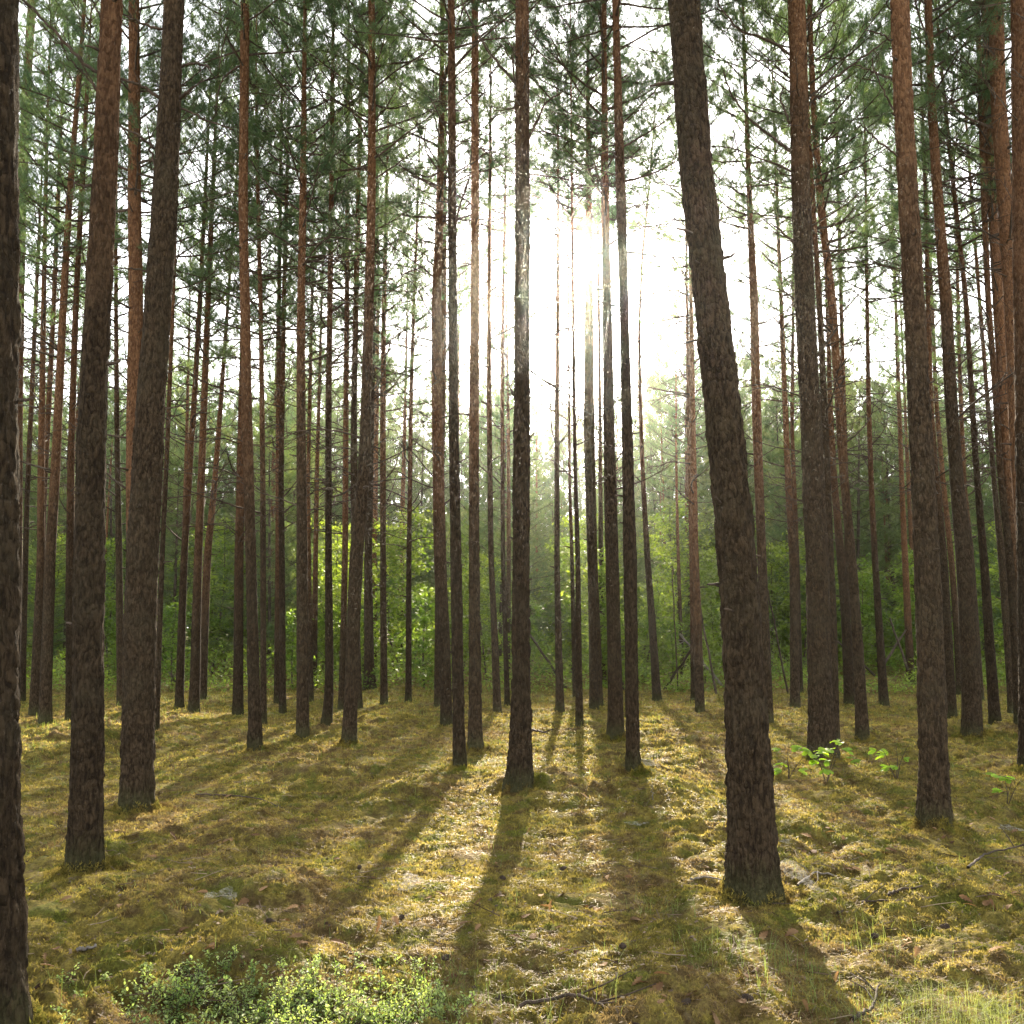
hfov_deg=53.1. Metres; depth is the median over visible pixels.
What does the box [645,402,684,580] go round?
pine tree
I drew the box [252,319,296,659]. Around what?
pine tree
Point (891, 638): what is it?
sapling
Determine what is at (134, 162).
pine tree
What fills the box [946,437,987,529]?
pine tree
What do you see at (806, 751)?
oak seedling
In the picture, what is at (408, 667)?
pine tree
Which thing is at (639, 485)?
young pine
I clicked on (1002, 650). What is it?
sapling
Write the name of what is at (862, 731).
pine tree
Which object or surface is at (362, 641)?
sapling
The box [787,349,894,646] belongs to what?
young pine
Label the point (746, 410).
young pine
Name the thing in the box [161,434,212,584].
young pine
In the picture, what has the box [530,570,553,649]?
sapling
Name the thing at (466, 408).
pine tree
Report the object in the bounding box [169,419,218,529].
pine tree
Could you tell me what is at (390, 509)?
young pine
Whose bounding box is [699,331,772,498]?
pine tree
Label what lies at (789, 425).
pine tree
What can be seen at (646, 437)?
pine tree
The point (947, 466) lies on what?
young pine
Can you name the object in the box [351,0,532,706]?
pine tree
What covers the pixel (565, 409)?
young pine
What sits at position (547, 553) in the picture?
young pine
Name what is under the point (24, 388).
young pine
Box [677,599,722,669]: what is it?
sapling
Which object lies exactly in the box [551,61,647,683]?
pine tree
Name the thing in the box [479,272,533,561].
pine tree
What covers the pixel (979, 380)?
pine tree
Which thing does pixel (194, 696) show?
pine tree
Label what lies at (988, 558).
young pine
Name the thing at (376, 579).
sapling
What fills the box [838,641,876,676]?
leaning pole
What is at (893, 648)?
leaning pole
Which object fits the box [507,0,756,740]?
pine tree
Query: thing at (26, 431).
young pine
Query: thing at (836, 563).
sapling
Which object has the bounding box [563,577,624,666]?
sapling
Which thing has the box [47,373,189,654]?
young pine
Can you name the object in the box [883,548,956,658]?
sapling
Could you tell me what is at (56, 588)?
sapling
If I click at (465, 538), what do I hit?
sapling
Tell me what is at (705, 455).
pine tree
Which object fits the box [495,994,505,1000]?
pine cone
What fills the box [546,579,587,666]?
sapling
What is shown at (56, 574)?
sapling
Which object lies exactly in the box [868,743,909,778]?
oak seedling
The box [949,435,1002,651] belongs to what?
young pine
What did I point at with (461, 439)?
pine tree
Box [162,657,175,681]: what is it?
leaning pole
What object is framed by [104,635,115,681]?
sapling
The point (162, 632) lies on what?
sapling
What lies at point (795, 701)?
pine tree
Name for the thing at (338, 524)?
young pine
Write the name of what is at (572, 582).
pine tree
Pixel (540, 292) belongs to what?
sky
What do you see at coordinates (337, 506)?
young pine
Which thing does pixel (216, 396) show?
young pine
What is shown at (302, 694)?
pine tree
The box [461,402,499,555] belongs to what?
pine tree
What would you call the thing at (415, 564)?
sapling
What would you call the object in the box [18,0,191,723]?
pine tree
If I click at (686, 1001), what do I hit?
pine cone
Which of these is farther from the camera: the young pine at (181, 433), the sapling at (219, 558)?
the young pine at (181, 433)
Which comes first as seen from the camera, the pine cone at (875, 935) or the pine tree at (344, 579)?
the pine cone at (875, 935)
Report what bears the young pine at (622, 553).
on the ground at (171, 920)
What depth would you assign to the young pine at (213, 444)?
72.79 m
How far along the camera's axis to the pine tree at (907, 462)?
36.47 m
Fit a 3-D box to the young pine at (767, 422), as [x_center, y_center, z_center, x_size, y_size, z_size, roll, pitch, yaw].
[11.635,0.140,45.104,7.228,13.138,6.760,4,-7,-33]
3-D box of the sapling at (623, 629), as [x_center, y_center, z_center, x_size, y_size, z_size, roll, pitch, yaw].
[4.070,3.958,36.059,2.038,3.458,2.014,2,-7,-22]
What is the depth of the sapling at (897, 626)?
42.74 m
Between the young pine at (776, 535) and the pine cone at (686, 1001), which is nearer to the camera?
the pine cone at (686, 1001)
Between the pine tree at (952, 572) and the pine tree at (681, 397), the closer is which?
the pine tree at (952, 572)
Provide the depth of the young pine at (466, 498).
78.78 m
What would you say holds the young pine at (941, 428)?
on the ground at (171, 920)
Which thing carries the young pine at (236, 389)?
on the ground at (171, 920)
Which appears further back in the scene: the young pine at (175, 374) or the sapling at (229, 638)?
the young pine at (175, 374)
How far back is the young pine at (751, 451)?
52.69 m
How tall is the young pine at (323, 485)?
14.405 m
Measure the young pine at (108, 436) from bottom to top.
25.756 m
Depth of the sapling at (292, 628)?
25.22 m
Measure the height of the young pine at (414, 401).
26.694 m
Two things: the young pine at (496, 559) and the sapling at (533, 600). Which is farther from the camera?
the young pine at (496, 559)
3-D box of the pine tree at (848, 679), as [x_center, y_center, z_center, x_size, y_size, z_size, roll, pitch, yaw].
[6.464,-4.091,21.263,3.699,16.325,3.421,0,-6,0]
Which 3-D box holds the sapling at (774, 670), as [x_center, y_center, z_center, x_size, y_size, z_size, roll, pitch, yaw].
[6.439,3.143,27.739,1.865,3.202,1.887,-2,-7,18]
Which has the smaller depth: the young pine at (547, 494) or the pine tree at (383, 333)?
the pine tree at (383, 333)
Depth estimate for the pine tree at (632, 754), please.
11.35 m
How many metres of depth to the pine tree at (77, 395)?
34.29 m
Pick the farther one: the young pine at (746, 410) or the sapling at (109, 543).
the young pine at (746, 410)
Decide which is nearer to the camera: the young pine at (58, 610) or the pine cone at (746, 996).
the pine cone at (746, 996)
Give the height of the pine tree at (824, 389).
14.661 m
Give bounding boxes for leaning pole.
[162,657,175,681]
[530,633,566,687]
[663,650,689,688]
[669,570,678,689]
[678,633,721,684]
[701,609,716,693]
[768,590,788,692]
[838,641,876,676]
[886,618,908,669]
[886,629,906,662]
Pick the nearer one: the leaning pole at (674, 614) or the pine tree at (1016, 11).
the pine tree at (1016, 11)
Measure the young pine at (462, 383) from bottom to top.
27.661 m
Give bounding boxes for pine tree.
[0,0,33,1023]
[18,0,94,689]
[18,0,125,715]
[18,0,180,720]
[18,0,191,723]
[18,0,198,705]
[18,1,127,599]
[19,0,122,874]
[19,0,260,538]
[19,92,120,701]
[23,273,127,673]
[23,371,50,496]
[24,266,127,553]
[41,0,289,730]
[104,335,127,666]
[113,0,237,814]
[118,0,286,707]
[125,194,239,556]
[146,0,300,712]
[154,0,358,714]
[155,16,295,700]
[168,0,367,723]
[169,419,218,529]
[170,300,234,664]
[183,0,356,751]
[202,0,415,738]
[205,0,436,725]
[207,371,268,620]
[210,0,367,713]
[214,3,342,703]
[236,88,382,701]
[251,213,319,659]
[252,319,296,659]
[257,0,488,743]
[264,113,398,687]
[271,0,429,709]
[271,270,363,668]
[275,0,431,708]
[306,13,447,704]
[307,9,459,690]
[322,403,378,554]
[333,0,549,766]
[334,29,493,702]
[336,0,514,725]
[340,131,416,668]
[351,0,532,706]
[361,205,431,670]
[388,0,541,749]
[416,241,495,556]
[420,1,582,712]
[444,3,572,705]
[458,178,565,679]
[459,362,499,497]
[461,0,562,793]
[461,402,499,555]
[470,0,672,726]
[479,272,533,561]
[480,0,636,712]
[483,29,617,696]
[493,403,534,536]
[505,359,563,602]
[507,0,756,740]
[511,0,660,709]
[529,0,688,771]
[530,398,583,515]
[531,5,679,705]
[539,424,581,537]
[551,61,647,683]
[576,0,730,700]
[590,0,780,712]
[595,365,649,514]
[595,369,621,520]
[620,435,648,531]
[627,16,750,700]
[633,349,684,658]
[636,280,707,677]
[645,261,705,649]
[645,330,711,666]
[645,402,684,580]
[649,0,836,722]
[650,0,785,907]
[683,378,710,583]
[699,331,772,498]
[700,0,942,741]
[706,0,892,707]
[709,0,926,740]
[710,0,890,761]
[727,150,854,692]
[734,0,898,704]
[761,0,907,617]
[765,383,800,519]
[766,242,836,443]
[779,0,970,705]
[816,0,1011,724]
[818,0,1008,718]
[829,85,955,683]
[838,0,1013,738]
[847,228,958,668]
[849,0,954,830]
[853,380,909,659]
[858,115,995,694]
[860,364,909,645]
[874,428,905,618]
[878,0,1012,712]
[883,0,1016,533]
[887,0,1018,724]
[890,0,1016,592]
[892,69,995,699]
[933,291,994,515]
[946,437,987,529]
[961,0,1023,773]
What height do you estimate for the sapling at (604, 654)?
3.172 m
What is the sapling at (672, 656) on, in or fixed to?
on the ground at (171, 920)
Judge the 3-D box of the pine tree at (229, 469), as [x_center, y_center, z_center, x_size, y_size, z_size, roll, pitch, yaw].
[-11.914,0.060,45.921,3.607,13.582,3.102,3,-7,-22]
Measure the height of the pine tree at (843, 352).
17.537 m
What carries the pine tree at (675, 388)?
on the ground at (171, 920)
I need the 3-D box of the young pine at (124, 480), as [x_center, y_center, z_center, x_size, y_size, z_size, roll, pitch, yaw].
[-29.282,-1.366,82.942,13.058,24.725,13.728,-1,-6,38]
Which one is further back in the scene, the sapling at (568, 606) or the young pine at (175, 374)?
the young pine at (175, 374)
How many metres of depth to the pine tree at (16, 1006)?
3.67 m
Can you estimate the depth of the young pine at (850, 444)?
43.61 m
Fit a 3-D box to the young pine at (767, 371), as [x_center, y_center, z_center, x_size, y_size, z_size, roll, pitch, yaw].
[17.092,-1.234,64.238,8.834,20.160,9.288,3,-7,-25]
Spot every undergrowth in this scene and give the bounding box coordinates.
[26,618,1005,693]
[50,946,482,1023]
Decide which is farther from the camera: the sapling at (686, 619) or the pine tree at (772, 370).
the sapling at (686, 619)
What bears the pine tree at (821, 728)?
on the ground at (171, 920)
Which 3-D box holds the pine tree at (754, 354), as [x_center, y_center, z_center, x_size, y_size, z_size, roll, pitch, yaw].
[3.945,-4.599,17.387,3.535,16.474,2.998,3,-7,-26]
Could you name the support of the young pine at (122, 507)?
on the ground at (171, 920)
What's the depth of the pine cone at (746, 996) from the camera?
4.13 m
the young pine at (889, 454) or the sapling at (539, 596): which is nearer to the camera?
the sapling at (539, 596)
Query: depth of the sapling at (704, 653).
27.73 m
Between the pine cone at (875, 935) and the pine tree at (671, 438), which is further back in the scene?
the pine tree at (671, 438)
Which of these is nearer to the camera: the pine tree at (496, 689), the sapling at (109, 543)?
the pine tree at (496, 689)
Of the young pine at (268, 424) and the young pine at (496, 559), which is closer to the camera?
the young pine at (496, 559)
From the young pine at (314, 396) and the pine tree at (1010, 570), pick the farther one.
the young pine at (314, 396)
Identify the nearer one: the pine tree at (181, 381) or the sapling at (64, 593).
the pine tree at (181, 381)
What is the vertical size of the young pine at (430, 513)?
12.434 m
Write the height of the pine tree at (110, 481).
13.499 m
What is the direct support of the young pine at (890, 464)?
on the ground at (171, 920)
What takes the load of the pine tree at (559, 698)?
on the ground at (171, 920)
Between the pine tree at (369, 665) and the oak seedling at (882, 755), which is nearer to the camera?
the oak seedling at (882, 755)
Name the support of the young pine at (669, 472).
on the ground at (171, 920)
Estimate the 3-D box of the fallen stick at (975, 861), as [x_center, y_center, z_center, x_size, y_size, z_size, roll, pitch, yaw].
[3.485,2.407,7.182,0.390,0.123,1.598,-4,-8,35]
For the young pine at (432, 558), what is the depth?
61.54 m
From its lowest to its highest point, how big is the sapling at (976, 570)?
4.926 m
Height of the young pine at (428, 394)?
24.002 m
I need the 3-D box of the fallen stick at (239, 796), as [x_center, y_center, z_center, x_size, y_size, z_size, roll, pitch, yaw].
[-2.458,2.693,9.576,1.329,0.033,0.219,-5,-8,37]
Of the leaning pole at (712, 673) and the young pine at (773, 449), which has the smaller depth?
the leaning pole at (712, 673)
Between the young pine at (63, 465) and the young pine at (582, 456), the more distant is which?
the young pine at (582, 456)
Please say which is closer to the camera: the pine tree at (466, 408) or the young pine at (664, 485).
the pine tree at (466, 408)
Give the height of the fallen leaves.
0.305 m
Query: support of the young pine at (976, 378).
on the ground at (171, 920)
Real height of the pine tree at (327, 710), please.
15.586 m
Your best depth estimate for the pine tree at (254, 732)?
13.66 m
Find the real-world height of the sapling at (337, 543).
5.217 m
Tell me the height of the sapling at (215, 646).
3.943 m
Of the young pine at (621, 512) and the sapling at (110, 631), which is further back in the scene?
the young pine at (621, 512)
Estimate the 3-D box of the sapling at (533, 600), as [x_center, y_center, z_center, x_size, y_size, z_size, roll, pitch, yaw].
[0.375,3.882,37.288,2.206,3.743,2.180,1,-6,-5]
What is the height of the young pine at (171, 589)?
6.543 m
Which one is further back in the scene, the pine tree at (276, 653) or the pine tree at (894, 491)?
the pine tree at (894, 491)
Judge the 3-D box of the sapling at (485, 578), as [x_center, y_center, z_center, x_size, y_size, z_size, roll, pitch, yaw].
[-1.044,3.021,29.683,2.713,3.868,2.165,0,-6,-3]
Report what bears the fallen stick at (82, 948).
on the ground at (171, 920)
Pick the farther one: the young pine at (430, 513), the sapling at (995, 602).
the young pine at (430, 513)
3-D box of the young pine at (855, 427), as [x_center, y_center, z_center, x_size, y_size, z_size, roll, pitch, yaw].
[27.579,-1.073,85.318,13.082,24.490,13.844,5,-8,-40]
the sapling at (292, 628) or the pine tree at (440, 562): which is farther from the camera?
the sapling at (292, 628)
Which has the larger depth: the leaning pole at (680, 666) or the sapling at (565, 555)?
the sapling at (565, 555)
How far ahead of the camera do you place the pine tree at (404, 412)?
36.85 m
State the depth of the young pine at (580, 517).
52.47 m
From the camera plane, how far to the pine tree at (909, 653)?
27.79 m
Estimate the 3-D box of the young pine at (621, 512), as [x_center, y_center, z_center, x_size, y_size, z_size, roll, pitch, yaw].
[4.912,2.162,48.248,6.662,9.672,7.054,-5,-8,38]
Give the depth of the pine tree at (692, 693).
22.30 m
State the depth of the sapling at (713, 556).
35.53 m
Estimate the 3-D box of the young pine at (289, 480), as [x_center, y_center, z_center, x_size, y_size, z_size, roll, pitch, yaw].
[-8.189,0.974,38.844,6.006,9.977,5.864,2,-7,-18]
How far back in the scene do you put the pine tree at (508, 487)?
29.91 m
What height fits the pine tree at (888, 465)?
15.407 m
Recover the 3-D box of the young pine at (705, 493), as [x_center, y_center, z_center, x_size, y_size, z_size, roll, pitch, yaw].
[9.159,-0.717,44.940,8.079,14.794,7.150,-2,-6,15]
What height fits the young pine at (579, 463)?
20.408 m
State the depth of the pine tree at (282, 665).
20.39 m
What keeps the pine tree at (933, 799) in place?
on the ground at (171, 920)
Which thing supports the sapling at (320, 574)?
on the ground at (171, 920)
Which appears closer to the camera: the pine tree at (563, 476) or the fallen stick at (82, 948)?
the fallen stick at (82, 948)
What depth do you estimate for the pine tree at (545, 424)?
55.54 m
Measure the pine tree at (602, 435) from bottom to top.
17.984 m
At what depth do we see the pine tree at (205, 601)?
22.60 m
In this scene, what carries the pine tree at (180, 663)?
on the ground at (171, 920)
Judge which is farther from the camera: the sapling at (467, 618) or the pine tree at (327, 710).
the sapling at (467, 618)
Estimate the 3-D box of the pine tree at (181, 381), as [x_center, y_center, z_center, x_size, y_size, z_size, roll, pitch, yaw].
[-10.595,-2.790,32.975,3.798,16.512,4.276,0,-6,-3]
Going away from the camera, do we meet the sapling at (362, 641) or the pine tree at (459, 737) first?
the pine tree at (459, 737)
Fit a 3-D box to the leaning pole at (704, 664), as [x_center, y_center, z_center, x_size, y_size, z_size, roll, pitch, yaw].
[4.833,3.817,26.281,1.646,1.414,0.277,6,-9,-43]
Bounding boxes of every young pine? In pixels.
[23,340,68,553]
[23,352,35,492]
[23,379,68,633]
[23,394,111,650]
[23,421,64,615]
[23,453,115,659]
[27,466,115,656]
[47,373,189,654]
[105,364,225,613]
[105,372,221,646]
[105,439,273,665]
[105,572,177,648]
[106,400,125,560]
[106,518,190,652]
[107,402,124,514]
[109,378,202,554]
[113,352,207,517]
[159,336,234,616]
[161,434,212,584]
[167,380,270,638]
[168,376,257,639]
[169,362,258,615]
[170,385,335,674]
[171,405,236,587]
[211,337,349,615]
[214,412,350,660]
[218,435,320,636]
[222,359,324,532]
[255,399,378,608]
[265,357,350,507]
[266,528,319,657]
[287,437,362,579]
[306,331,341,476]
[310,377,419,611]
[313,367,358,513]
[319,368,357,637]
[332,400,417,619]
[332,416,448,638]
[333,380,358,481]
[334,501,394,637]
[348,356,432,579]
[361,537,415,652]
[379,368,429,520]
[386,389,460,614]
[387,425,447,606]
[388,378,430,633]
[397,459,482,612]
[398,365,497,574]
[403,404,574,671]
[412,504,450,625]
[412,511,490,645]
[414,421,464,572]
[419,371,484,532]
[428,385,512,602]
[428,499,486,638]
[429,398,495,604]
[432,521,480,640]
[447,363,535,555]
[465,415,498,625]
[465,486,530,651]
[468,487,584,653]
[481,526,546,646]
[485,413,567,582]
[494,394,547,523]
[495,413,546,607]
[502,480,587,644]
[529,401,603,581]
[530,426,573,602]
[530,504,583,628]
[531,517,565,628]
[533,489,676,660]
[533,499,586,638]
[534,392,597,549]
[553,395,619,529]
[560,461,670,629]
[573,444,654,575]
[583,382,658,517]
[597,395,678,575]
[603,355,684,603]
[603,535,645,601]
[618,426,662,562]
[618,458,652,602]
[634,365,684,526]
[635,345,714,595]
[636,383,805,661]
[637,485,706,639]
[637,492,721,658]
[641,414,684,628]
[659,410,713,588]
[666,390,782,606]
[670,331,799,608]
[684,344,751,498]
[715,423,873,653]
[739,370,770,448]
[745,344,894,612]
[747,338,797,543]
[748,375,864,661]
[754,444,839,666]
[766,372,798,542]
[772,367,886,608]
[775,360,909,641]
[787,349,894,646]
[826,361,902,607]
[827,375,899,578]
[837,358,979,658]
[850,394,908,609]
[861,365,909,623]
[863,379,998,614]
[883,397,1001,618]
[890,362,975,509]
[938,344,996,470]
[939,344,994,484]
[943,413,981,509]
[944,402,1002,665]
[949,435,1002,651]
[953,516,1002,639]
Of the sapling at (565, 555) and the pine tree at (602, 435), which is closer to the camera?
the sapling at (565, 555)
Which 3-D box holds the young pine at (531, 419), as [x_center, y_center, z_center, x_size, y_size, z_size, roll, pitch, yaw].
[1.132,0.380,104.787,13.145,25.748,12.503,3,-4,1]
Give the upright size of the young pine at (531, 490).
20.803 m
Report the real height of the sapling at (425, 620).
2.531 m
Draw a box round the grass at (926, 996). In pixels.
[20,678,1023,1023]
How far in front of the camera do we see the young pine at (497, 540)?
33.49 m
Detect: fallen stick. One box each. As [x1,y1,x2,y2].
[76,943,96,951]
[196,793,294,809]
[532,728,555,733]
[690,876,721,880]
[796,862,859,885]
[836,884,904,913]
[887,885,922,896]
[966,826,1023,868]
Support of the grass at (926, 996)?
on the ground at (171, 920)
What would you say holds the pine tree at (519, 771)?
on the ground at (171, 920)
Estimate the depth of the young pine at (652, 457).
69.04 m
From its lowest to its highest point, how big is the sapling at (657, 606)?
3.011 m
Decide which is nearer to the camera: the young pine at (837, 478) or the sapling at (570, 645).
the sapling at (570, 645)
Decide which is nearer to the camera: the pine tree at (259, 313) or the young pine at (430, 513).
the pine tree at (259, 313)
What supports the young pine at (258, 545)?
on the ground at (171, 920)
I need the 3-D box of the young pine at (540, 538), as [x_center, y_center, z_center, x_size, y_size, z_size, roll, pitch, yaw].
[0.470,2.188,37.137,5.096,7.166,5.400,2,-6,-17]
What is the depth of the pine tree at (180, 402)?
43.15 m
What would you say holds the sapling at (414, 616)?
on the ground at (171, 920)
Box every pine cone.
[266,918,274,922]
[441,954,450,960]
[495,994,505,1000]
[619,942,625,948]
[681,998,690,1004]
[742,993,753,1000]
[870,933,879,938]
[940,923,949,928]
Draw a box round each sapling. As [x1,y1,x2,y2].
[22,545,65,648]
[27,523,65,647]
[27,536,65,648]
[33,555,113,651]
[104,537,158,655]
[104,585,115,673]
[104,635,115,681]
[123,594,174,663]
[158,559,191,663]
[161,602,212,686]
[167,564,233,666]
[168,517,272,673]
[174,516,257,666]
[208,592,246,670]
[266,608,324,685]
[286,547,341,654]
[291,517,363,652]
[293,563,340,678]
[318,565,379,667]
[333,578,395,668]
[333,608,393,687]
[338,517,431,677]
[360,506,450,657]
[388,593,434,687]
[404,577,434,658]
[413,558,490,676]
[446,513,511,635]
[447,564,491,667]
[449,553,511,679]
[498,596,552,680]
[502,572,552,656]
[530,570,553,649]
[538,513,623,672]
[539,552,568,660]
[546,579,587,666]
[561,547,650,684]
[562,625,586,664]
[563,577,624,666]
[581,569,648,690]
[598,549,657,638]
[620,581,647,663]
[621,565,678,675]
[622,578,677,681]
[638,496,719,668]
[657,619,689,676]
[663,513,718,660]
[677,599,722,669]
[681,506,779,644]
[686,630,721,682]
[688,546,722,666]
[689,570,721,648]
[699,546,718,635]
[717,608,785,673]
[756,540,804,666]
[767,567,789,665]
[769,527,840,674]
[800,579,842,660]
[801,623,806,667]
[802,508,881,629]
[835,562,890,671]
[836,552,905,673]
[839,567,901,661]
[876,584,916,669]
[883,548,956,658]
[884,579,911,649]
[885,600,902,659]
[886,576,954,659]
[887,545,954,662]
[913,530,1002,644]
[948,564,999,657]
[976,521,1003,648]
[978,563,1003,653]
[982,617,1005,679]
[992,566,1003,647]
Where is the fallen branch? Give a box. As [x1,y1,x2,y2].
[848,973,879,1020]
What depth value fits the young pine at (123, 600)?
47.44 m
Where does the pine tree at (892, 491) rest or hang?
on the ground at (171, 920)
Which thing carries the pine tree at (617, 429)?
on the ground at (171, 920)
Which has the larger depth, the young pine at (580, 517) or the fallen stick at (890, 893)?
the young pine at (580, 517)
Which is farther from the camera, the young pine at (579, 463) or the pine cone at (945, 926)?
the young pine at (579, 463)
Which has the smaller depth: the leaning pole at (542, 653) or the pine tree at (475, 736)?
the pine tree at (475, 736)
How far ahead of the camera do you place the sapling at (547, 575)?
45.94 m
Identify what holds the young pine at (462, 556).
on the ground at (171, 920)
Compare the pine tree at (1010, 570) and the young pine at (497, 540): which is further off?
the young pine at (497, 540)
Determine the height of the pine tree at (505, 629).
15.204 m
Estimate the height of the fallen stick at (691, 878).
0.052 m
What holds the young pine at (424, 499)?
on the ground at (171, 920)
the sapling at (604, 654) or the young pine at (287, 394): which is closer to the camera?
the sapling at (604, 654)
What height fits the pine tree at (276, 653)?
18.127 m
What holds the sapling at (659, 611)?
on the ground at (171, 920)
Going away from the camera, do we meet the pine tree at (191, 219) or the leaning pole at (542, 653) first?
the pine tree at (191, 219)
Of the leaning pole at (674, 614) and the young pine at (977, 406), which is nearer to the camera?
the leaning pole at (674, 614)
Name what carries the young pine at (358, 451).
on the ground at (171, 920)
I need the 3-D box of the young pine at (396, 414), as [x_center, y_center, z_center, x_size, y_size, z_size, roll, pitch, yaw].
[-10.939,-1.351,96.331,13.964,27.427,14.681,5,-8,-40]
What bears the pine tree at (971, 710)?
on the ground at (171, 920)
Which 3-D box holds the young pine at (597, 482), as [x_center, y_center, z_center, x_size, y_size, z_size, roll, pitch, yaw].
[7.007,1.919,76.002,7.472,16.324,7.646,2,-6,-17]
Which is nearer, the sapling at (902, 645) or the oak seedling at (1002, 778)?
the oak seedling at (1002, 778)
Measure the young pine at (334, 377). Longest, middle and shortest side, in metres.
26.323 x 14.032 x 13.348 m
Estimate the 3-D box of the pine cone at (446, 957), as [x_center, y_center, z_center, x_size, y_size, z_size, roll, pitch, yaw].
[-0.310,2.085,4.794,0.048,0.030,0.031,0,-5,-36]
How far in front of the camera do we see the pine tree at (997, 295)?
16.05 m
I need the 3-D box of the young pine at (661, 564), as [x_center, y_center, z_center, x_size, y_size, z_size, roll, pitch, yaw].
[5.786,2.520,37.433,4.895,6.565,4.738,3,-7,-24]
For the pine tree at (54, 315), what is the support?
on the ground at (171, 920)
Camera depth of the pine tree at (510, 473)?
57.24 m
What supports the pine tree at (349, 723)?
on the ground at (171, 920)
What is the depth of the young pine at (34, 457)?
56.77 m
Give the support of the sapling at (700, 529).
on the ground at (171, 920)
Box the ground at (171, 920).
[19,628,1023,1023]
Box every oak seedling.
[772,742,829,778]
[790,739,860,782]
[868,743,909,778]
[985,772,1023,804]
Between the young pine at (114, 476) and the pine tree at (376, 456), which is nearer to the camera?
the pine tree at (376, 456)
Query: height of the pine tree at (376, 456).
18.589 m
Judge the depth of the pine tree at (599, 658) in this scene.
21.73 m
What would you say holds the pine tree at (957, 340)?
on the ground at (171, 920)
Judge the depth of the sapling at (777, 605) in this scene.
39.07 m
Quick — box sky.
[18,0,1011,627]
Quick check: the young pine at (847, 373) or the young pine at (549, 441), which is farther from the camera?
the young pine at (549, 441)
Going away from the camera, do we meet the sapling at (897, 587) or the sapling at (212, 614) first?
the sapling at (897, 587)
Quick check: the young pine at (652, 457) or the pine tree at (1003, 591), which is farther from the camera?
the young pine at (652, 457)
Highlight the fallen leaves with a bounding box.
[23,741,1020,1023]
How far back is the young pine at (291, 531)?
34.00 m
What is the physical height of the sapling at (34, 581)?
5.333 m
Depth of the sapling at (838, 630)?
37.05 m
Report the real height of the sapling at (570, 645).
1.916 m
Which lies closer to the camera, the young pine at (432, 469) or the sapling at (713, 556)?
the sapling at (713, 556)
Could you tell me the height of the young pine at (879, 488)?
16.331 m
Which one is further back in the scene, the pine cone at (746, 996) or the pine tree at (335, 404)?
the pine tree at (335, 404)
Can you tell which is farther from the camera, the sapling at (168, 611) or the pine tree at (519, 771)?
the sapling at (168, 611)
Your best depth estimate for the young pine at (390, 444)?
63.55 m
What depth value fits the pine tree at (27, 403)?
60.83 m
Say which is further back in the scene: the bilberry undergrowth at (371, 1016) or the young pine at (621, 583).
the young pine at (621, 583)
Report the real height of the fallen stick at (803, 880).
0.066 m
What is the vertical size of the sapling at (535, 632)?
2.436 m
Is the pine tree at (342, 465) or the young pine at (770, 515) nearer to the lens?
the young pine at (770, 515)
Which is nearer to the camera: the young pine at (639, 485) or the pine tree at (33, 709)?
the pine tree at (33, 709)
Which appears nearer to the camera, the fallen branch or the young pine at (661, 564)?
the fallen branch
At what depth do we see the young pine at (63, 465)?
52.09 m
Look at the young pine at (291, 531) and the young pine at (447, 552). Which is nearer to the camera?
the young pine at (291, 531)
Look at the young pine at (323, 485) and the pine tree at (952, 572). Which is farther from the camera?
the young pine at (323, 485)
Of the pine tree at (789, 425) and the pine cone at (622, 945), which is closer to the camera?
the pine cone at (622, 945)
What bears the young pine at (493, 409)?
on the ground at (171, 920)
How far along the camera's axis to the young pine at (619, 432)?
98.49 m
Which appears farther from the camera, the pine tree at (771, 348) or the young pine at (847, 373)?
the young pine at (847, 373)
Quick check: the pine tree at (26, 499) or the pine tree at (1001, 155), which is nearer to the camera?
the pine tree at (1001, 155)
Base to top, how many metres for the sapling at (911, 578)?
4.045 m
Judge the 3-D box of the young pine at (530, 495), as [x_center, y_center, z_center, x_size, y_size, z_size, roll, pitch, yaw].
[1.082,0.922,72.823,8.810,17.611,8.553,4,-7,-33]
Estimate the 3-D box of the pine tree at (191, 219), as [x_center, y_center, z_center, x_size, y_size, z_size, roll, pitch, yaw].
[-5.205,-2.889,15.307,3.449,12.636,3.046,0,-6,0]
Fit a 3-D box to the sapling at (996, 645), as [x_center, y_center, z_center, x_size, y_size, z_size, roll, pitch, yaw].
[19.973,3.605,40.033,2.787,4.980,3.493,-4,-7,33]
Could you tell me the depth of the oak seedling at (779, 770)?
11.10 m
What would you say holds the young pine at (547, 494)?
on the ground at (171, 920)
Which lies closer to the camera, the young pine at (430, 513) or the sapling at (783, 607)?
the sapling at (783, 607)
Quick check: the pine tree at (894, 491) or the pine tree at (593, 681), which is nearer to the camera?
the pine tree at (593, 681)
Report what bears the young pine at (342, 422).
on the ground at (171, 920)
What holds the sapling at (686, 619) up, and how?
on the ground at (171, 920)
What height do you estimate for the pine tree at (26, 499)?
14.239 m
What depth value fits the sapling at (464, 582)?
27.24 m
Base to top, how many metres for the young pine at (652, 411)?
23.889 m
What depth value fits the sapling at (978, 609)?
34.94 m

